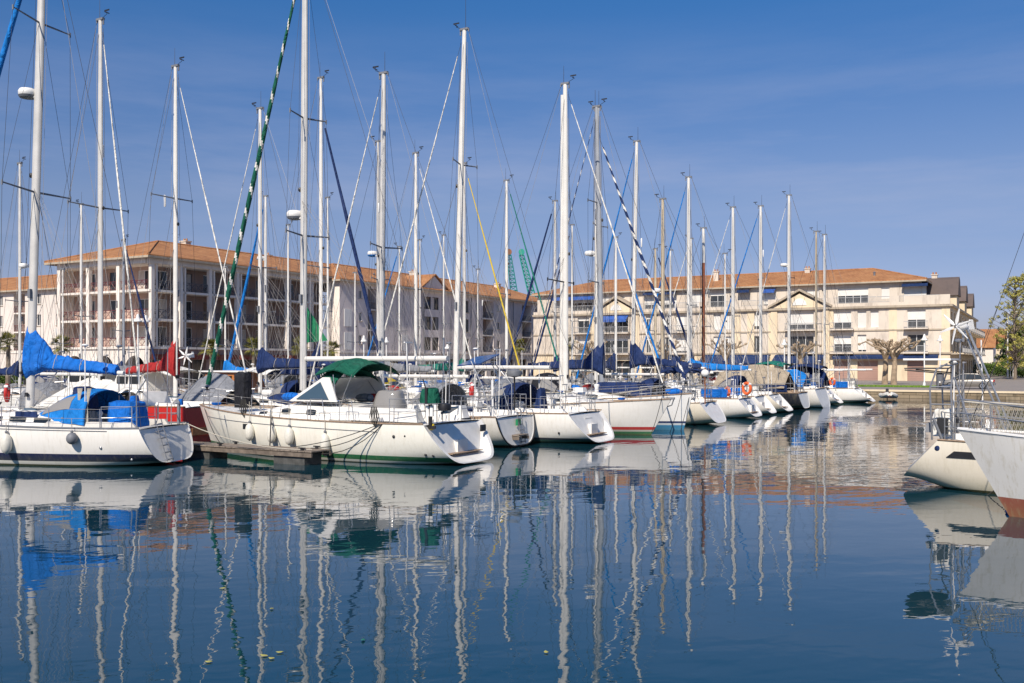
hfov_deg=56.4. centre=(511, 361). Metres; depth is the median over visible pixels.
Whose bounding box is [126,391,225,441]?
motorboat
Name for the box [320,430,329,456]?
boat fender
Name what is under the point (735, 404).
sailing yacht
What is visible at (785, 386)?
sailing yacht
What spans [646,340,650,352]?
window
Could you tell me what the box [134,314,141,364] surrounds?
street lamp
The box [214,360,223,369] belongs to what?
shop window
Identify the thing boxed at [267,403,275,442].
boat fender
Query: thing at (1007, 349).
street lamp
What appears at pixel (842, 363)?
garage door
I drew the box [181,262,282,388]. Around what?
sailing yacht
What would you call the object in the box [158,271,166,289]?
window
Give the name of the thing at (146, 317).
street lamp
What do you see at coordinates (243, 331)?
window
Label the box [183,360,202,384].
shop window
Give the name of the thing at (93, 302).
window
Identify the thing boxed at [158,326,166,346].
window
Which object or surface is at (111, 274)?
window
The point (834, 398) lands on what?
sailing yacht
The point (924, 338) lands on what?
street lamp
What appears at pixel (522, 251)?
dock crane
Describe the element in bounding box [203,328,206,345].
window
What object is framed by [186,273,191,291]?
window
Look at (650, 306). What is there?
window
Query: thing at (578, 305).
window
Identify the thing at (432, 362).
shop window
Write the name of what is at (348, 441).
mooring line
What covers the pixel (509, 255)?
dock crane
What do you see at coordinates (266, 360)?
sailing yacht
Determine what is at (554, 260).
sailing yacht
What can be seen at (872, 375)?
garage door
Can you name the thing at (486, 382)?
sailing yacht
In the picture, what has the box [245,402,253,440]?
boat fender
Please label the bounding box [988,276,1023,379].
tall tree
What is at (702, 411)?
sailing yacht
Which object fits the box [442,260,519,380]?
sailing yacht
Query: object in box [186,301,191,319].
window
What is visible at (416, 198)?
sailing yacht
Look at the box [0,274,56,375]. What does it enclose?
apartment building
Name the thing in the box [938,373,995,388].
parked car
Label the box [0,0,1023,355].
sky
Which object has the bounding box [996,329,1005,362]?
gabled house
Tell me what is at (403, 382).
sailing yacht
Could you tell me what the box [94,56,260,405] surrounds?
sailing yacht
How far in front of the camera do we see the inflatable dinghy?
82.77 m
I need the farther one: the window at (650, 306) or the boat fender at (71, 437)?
the window at (650, 306)
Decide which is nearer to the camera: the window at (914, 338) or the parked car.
the parked car
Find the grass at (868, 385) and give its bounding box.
[858,384,935,387]
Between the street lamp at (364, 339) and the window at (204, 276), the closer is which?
the street lamp at (364, 339)
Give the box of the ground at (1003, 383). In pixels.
[0,368,1023,390]
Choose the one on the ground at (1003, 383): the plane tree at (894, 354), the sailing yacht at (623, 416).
the plane tree at (894, 354)
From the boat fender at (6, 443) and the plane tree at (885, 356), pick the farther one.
the plane tree at (885, 356)
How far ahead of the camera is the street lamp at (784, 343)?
104.94 m
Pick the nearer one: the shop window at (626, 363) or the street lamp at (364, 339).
the street lamp at (364, 339)
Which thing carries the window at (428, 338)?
in the apartment building at (516, 302)
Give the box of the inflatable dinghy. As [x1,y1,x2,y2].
[878,389,897,398]
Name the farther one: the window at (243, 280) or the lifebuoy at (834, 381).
the window at (243, 280)
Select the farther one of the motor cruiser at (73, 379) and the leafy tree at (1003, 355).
the leafy tree at (1003, 355)
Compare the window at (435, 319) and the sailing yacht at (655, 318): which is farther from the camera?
the window at (435, 319)
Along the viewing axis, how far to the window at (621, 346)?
148.99 m
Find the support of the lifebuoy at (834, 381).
attached to the sailing yacht at (834, 398)
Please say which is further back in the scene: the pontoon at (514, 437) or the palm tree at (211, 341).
the palm tree at (211, 341)
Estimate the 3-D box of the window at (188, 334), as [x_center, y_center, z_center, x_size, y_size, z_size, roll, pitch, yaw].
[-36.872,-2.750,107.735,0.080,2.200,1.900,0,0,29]
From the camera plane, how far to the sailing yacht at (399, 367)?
56.31 m
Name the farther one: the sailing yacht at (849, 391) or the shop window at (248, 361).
the shop window at (248, 361)
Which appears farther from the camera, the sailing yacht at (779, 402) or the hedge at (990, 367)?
the hedge at (990, 367)
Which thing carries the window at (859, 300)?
in the apartment building at (885, 305)
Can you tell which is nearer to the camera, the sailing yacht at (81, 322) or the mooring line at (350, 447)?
the mooring line at (350, 447)
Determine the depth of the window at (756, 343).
138.57 m
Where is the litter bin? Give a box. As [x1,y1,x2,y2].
[936,374,943,385]
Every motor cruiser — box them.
[47,366,130,386]
[93,366,202,395]
[178,367,292,392]
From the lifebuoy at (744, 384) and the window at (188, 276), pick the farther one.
the window at (188, 276)
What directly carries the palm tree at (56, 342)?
on the ground at (1003, 383)
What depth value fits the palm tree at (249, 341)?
99.78 m
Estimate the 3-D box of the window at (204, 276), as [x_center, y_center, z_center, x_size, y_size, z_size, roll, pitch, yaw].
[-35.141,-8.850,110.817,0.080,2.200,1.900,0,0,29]
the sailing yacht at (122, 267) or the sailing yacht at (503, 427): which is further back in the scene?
the sailing yacht at (122, 267)
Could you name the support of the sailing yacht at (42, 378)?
on the water
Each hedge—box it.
[0,375,66,385]
[973,362,1017,375]
[1001,369,1023,377]
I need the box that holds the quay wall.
[865,391,1023,399]
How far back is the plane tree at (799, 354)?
111.64 m
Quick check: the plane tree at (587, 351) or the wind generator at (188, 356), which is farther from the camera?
the plane tree at (587, 351)
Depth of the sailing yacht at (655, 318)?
85.94 m
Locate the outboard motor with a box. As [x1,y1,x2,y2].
[420,379,440,428]
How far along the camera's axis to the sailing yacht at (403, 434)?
32.61 m
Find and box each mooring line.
[185,422,312,449]
[269,413,271,445]
[294,421,385,446]
[310,422,384,448]
[314,424,382,453]
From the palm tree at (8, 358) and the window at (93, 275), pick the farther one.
the window at (93, 275)
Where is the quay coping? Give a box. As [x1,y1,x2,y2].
[862,389,1023,393]
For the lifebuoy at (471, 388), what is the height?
0.814 m
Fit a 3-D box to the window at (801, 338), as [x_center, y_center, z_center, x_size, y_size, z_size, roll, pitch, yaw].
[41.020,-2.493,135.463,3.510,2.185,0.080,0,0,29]
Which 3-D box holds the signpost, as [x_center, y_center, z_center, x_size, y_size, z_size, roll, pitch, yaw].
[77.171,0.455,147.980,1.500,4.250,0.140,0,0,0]
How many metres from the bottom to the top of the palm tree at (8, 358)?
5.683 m
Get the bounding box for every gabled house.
[976,329,997,374]
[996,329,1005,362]
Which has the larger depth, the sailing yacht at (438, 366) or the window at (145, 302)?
the window at (145, 302)
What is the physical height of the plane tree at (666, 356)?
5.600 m
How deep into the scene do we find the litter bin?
92.74 m
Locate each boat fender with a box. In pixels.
[0,426,11,453]
[66,419,77,443]
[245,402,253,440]
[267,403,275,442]
[284,419,293,444]
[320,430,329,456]
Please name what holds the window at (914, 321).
in the apartment building at (885, 305)
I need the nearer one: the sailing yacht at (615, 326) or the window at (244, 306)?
the sailing yacht at (615, 326)
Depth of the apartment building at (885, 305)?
136.24 m
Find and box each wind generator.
[177,347,193,390]
[940,309,974,343]
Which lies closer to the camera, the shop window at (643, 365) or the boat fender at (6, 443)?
the boat fender at (6, 443)
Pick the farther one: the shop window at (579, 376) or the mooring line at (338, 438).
the shop window at (579, 376)
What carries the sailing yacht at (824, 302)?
on the water
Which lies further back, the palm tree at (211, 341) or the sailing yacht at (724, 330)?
the palm tree at (211, 341)
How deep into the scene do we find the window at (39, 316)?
136.02 m
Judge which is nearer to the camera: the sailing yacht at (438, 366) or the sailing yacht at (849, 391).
the sailing yacht at (438, 366)
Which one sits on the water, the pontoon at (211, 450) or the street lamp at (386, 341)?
the pontoon at (211, 450)
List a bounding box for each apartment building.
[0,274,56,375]
[44,237,334,384]
[323,263,536,378]
[531,266,985,380]
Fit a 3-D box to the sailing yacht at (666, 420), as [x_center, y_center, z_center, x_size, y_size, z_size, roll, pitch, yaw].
[3.712,-5.030,48.773,11.713,17.540,3.850,0,0,29]
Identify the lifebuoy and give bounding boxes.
[4,383,10,401]
[469,382,473,396]
[724,386,730,395]
[742,382,751,394]
[829,377,835,384]
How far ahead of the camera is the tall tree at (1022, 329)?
148.93 m
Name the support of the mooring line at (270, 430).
attached to the sailing yacht at (403, 434)
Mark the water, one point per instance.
(832, 544)
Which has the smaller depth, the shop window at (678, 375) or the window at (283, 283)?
the window at (283, 283)
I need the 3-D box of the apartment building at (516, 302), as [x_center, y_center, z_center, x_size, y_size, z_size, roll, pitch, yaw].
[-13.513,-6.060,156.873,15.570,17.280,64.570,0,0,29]
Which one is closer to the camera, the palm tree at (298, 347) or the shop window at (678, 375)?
the palm tree at (298, 347)
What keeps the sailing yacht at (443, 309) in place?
on the water
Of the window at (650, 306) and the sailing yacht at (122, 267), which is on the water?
the sailing yacht at (122, 267)
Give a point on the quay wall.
(977, 396)
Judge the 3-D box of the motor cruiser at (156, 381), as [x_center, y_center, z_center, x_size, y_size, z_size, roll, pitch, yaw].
[-20.919,1.987,54.073,8.515,3.506,3.050,0,0,29]
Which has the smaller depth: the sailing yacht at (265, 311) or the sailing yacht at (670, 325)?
the sailing yacht at (265, 311)
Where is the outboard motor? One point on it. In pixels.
(429, 396)
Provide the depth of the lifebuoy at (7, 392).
42.45 m
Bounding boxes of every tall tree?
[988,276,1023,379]
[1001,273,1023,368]
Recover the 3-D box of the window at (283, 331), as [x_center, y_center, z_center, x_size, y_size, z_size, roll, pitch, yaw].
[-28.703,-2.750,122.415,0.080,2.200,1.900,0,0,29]
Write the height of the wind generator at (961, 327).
0.942 m
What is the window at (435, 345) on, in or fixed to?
in the apartment building at (516, 302)
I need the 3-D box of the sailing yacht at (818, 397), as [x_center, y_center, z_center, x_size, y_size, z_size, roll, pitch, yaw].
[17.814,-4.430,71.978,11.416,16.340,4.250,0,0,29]
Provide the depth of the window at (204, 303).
110.23 m
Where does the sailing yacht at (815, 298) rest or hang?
on the water
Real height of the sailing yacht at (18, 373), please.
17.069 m
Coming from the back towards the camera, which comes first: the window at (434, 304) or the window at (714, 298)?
the window at (434, 304)
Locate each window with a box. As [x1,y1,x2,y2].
[37,293,40,304]
[37,315,40,326]
[85,274,94,291]
[85,301,94,319]
[85,328,93,346]
[110,272,115,290]
[110,300,115,318]
[110,327,115,346]
[139,270,148,288]
[139,299,148,317]
[139,326,148,346]
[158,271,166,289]
[158,299,166,318]
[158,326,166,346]
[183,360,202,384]
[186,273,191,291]
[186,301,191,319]
[186,328,191,346]
[203,275,206,292]
[203,302,206,320]
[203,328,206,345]
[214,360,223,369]
[240,360,251,367]
[242,279,245,296]
[242,305,245,322]
[242,330,245,347]
[283,283,292,299]
[283,308,292,324]
[283,331,292,348]
[425,296,429,308]
[425,316,429,329]
[425,337,429,349]
[426,361,435,378]
[432,297,437,309]
[432,317,437,329]
[432,337,437,350]
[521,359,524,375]
[573,303,592,310]
[576,372,586,377]
[578,321,588,332]
[604,361,630,377]
[605,321,627,332]
[605,341,627,352]
[643,365,659,377]
[645,304,676,308]
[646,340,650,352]
[674,361,692,378]
[710,296,723,306]
[754,337,758,351]
[791,336,813,351]
[792,324,813,329]
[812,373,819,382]
[834,344,850,350]
[835,323,850,328]
[838,295,867,303]
[908,319,925,327]
[908,335,925,350]
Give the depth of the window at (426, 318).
144.23 m
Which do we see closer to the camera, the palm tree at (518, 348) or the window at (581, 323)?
the palm tree at (518, 348)
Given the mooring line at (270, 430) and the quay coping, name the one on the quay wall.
the quay coping
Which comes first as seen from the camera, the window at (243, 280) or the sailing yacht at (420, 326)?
the sailing yacht at (420, 326)
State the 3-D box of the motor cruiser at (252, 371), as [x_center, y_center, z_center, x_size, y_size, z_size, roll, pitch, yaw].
[-16.437,1.987,55.694,9.014,3.506,3.050,0,0,29]
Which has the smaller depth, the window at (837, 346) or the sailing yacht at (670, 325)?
the sailing yacht at (670, 325)
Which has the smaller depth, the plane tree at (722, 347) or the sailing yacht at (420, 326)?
the sailing yacht at (420, 326)
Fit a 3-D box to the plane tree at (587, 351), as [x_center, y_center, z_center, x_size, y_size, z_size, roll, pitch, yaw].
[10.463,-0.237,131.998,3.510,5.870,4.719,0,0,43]
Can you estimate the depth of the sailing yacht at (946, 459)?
24.59 m
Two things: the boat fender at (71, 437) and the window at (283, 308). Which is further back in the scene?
the window at (283, 308)
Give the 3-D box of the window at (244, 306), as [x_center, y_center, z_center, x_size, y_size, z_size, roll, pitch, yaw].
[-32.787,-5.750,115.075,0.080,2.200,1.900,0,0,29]
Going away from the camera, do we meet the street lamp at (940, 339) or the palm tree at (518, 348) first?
the street lamp at (940, 339)
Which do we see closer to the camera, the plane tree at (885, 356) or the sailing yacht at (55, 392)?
the sailing yacht at (55, 392)
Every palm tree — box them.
[0,330,21,384]
[48,334,73,379]
[198,338,221,365]
[243,336,263,366]
[291,335,309,375]
[323,340,341,355]
[510,338,526,376]
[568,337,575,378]
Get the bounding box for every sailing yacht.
[0,0,192,466]
[0,9,142,412]
[0,150,63,409]
[16,258,90,386]
[45,192,123,382]
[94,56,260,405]
[95,234,156,365]
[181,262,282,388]
[198,102,354,406]
[199,0,493,464]
[228,191,307,389]
[249,70,390,401]
[250,218,315,383]
[290,192,363,383]
[307,66,534,446]
[312,263,390,381]
[316,136,450,400]
[343,146,482,395]
[367,16,613,442]
[367,245,445,387]
[387,239,452,384]
[397,157,525,397]
[413,231,483,380]
[439,174,558,390]
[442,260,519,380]
[450,74,674,434]
[483,98,695,429]
[504,196,621,385]
[526,101,725,424]
[530,224,620,383]
[570,232,665,381]
[573,136,761,417]
[612,239,700,382]
[629,246,712,386]
[634,194,776,413]
[635,172,792,411]
[649,238,729,382]
[651,216,809,408]
[676,249,764,383]
[679,203,829,407]
[706,202,842,403]
[742,191,874,402]
[776,227,865,386]
[784,225,872,381]
[903,234,1023,493]
[957,300,1023,517]
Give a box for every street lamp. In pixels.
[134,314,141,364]
[142,315,149,363]
[360,335,366,355]
[385,337,388,373]
[781,339,786,369]
[921,334,927,385]
[937,335,942,370]
[1007,311,1017,377]
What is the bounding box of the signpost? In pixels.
[1006,351,1012,377]
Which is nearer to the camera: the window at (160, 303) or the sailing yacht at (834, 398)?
the sailing yacht at (834, 398)
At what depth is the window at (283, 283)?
123.00 m
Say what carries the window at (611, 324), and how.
in the apartment building at (885, 305)
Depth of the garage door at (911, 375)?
128.09 m
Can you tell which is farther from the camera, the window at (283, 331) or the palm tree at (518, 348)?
the palm tree at (518, 348)
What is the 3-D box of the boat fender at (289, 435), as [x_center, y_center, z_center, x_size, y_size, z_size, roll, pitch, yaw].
[-7.479,2.125,32.082,0.320,1.370,0.320,0,0,0]
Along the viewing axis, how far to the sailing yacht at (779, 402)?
65.04 m
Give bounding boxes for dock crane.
[508,249,517,291]
[519,249,535,296]
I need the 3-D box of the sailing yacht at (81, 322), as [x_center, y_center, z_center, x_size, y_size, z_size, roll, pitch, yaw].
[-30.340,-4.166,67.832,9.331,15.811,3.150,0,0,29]
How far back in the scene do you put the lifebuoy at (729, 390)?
55.32 m
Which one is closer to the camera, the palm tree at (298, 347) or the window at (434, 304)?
the palm tree at (298, 347)
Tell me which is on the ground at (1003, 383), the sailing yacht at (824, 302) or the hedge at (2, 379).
the hedge at (2, 379)
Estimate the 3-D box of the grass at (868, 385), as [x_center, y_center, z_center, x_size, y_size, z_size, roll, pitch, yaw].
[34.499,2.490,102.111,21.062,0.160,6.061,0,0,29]
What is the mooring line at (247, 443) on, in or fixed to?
attached to the sailing yacht at (111, 428)
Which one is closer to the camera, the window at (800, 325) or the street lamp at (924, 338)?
the street lamp at (924, 338)
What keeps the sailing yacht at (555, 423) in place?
on the water
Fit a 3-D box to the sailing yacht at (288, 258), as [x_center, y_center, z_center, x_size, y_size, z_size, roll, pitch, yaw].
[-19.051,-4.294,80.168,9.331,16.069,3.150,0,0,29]
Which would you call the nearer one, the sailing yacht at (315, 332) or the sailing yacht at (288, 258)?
the sailing yacht at (315, 332)
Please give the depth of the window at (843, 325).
132.71 m
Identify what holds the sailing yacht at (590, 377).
on the water
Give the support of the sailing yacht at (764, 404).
on the water
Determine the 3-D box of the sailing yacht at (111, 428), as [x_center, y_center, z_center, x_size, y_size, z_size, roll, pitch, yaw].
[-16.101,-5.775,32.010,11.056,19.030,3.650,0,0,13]
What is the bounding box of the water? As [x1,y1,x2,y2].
[0,398,1023,682]
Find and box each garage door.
[835,361,849,379]
[858,361,877,380]
[907,361,923,380]
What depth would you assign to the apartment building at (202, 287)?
108.14 m
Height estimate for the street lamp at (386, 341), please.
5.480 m
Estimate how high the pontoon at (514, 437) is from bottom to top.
0.769 m
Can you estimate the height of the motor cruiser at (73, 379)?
3.506 m
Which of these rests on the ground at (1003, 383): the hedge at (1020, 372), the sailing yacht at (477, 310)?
the hedge at (1020, 372)
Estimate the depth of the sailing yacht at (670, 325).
79.94 m
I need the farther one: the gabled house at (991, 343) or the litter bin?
the gabled house at (991, 343)
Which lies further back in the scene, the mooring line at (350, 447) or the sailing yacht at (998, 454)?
the mooring line at (350, 447)
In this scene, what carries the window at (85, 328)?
in the apartment building at (202, 287)
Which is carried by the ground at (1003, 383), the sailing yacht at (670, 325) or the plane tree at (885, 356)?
the plane tree at (885, 356)
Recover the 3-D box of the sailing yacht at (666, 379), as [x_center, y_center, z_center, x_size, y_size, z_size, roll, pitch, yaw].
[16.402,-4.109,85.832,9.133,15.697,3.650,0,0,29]
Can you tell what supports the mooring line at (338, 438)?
attached to the sailing yacht at (403, 434)
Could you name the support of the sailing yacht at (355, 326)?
on the water
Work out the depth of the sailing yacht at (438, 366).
63.63 m
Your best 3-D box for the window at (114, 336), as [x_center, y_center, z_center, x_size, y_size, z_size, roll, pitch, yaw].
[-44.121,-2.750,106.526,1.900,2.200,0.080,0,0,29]
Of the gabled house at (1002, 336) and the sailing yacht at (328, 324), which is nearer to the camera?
the sailing yacht at (328, 324)
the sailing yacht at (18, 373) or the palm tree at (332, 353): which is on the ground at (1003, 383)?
the palm tree at (332, 353)
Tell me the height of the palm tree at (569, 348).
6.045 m
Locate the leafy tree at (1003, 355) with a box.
[994,324,1023,368]
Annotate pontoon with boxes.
[190,441,330,464]
[501,433,528,447]
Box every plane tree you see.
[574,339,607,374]
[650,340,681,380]
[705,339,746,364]
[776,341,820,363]
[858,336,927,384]
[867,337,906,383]
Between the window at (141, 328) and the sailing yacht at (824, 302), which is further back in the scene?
the window at (141, 328)
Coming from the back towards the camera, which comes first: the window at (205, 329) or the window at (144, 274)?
the window at (205, 329)
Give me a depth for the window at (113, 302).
106.71 m
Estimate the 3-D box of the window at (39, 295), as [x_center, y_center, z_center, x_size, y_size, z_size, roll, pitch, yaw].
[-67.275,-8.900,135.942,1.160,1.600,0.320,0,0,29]

